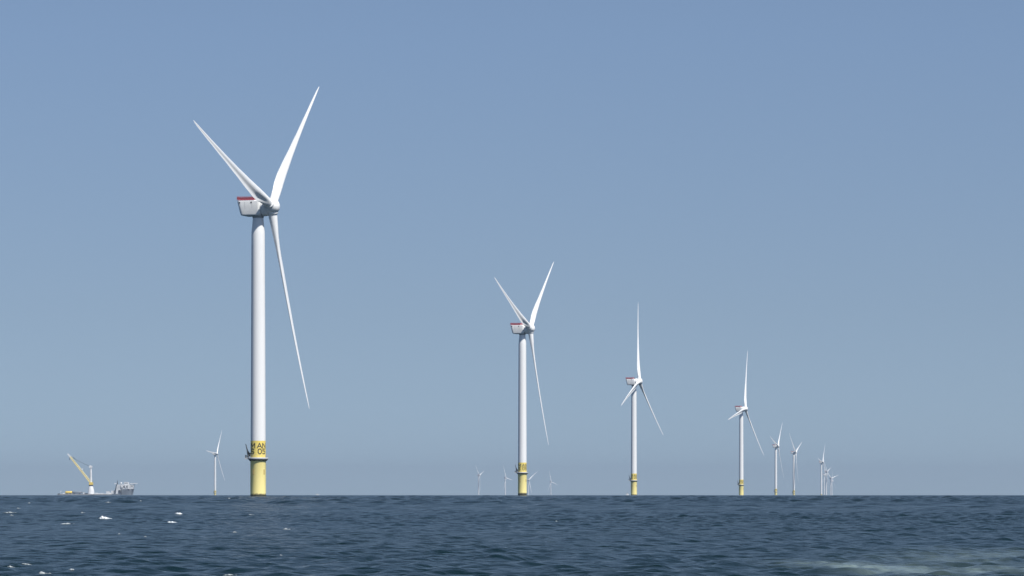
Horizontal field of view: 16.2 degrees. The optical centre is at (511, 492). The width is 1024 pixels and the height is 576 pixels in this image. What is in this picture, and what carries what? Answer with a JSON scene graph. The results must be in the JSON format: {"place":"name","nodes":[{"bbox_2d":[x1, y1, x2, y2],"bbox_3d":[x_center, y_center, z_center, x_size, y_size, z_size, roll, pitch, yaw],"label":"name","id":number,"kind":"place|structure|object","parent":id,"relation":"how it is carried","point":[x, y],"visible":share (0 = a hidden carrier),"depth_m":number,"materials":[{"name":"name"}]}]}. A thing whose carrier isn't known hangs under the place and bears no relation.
{"place":"outdoors","nodes":[
{"label":"outdoors","id":0,"kind":"place"},
{"bbox_2d":[0,495,1023,575],"bbox_3d":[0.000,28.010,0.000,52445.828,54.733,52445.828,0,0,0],"label":"water","id":1,"kind":"structure","parent":0,"point":[653,535],"depth_m":117.07,"materials":[{"name":"blue liquid"}]},
{"bbox_2d":[57,454,137,494],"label":"crane ship","id":2,"kind":"object","parent":1,"relation":"on","point":[126,488],"visible":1,"depth_m":8990.65,"materials":[{"name":"white paint"}]},
{"bbox_2d":[4,498,286,574],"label":"sea foam","id":3,"kind":"object","parent":1,"relation":"on","point":[101,517],"visible":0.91,"depth_m":168.18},
{"bbox_2d":[208,432,224,494],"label":"wind turbine","id":4,"kind":"object","parent":1,"relation":"in","point":[214,454],"visible":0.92,"depth_m":9349.87,"materials":[{"name":"metal"}]},
{"bbox_2d":[193,87,318,496],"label":"wind turbine","id":5,"kind":"object","parent":1,"relation":"in","point":[258,205],"visible":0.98,"depth_m":1330.77,"materials":[{"name":"white metal"}]},
{"bbox_2d":[477,470,483,494],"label":"wind turbine","id":6,"kind":"object","parent":1,"relation":"in","point":[478,480],"visible":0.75,"depth_m":17552.19,"materials":[{"name":"metal"}]},
{"bbox_2d":[495,262,553,495],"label":"wind turbine","id":7,"kind":"object","parent":1,"relation":"in","point":[523,328],"visible":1,"depth_m":2325.77,"materials":[{"name":"metal"}]},
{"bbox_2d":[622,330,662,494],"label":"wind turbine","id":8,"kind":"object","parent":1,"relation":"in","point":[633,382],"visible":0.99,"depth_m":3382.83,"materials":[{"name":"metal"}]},
{"bbox_2d":[728,351,763,494],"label":"wind turbine","id":9,"kind":"object","parent":1,"relation":"in","point":[740,410],"visible":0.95,"depth_m":4410.79,"materials":[{"name":"metal"}]},
{"bbox_2d":[771,422,782,494],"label":"wind turbine","id":10,"kind":"object","parent":1,"relation":"in","point":[775,445],"visible":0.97,"depth_m":7972.96,"materials":[{"name":"metal"}]},
{"bbox_2d":[790,437,800,494],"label":"wind turbine","id":11,"kind":"object","parent":1,"relation":"in","point":[794,452],"visible":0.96,"depth_m":9097.16,"materials":[{"name":"metal"}]},
{"bbox_2d":[819,447,825,494],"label":"wind turbine","id":12,"kind":"object","parent":1,"relation":"in","point":[821,462],"visible":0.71,"depth_m":11545.50,"materials":[{"name":"metal"}]},
{"bbox_2d":[824,465,828,494],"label":"wind turbine","id":13,"kind":"object","parent":1,"relation":"in","point":[826,472],"visible":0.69,"depth_m":15440.76,"materials":[{"name":"metal"}]},
{"bbox_2d":[829,475,837,494],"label":"wind turbine","id":14,"kind":"object","parent":1,"relation":"in","point":[830,478],"visible":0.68,"depth_m":19630.91,"materials":[{"name":"metal"}]},
{"bbox_2d":[0,0,1023,494],"label":"sky","id":15,"kind":"structure","parent":0,"point":[830,193],"materials":[{"name":"blue"}]}
]}

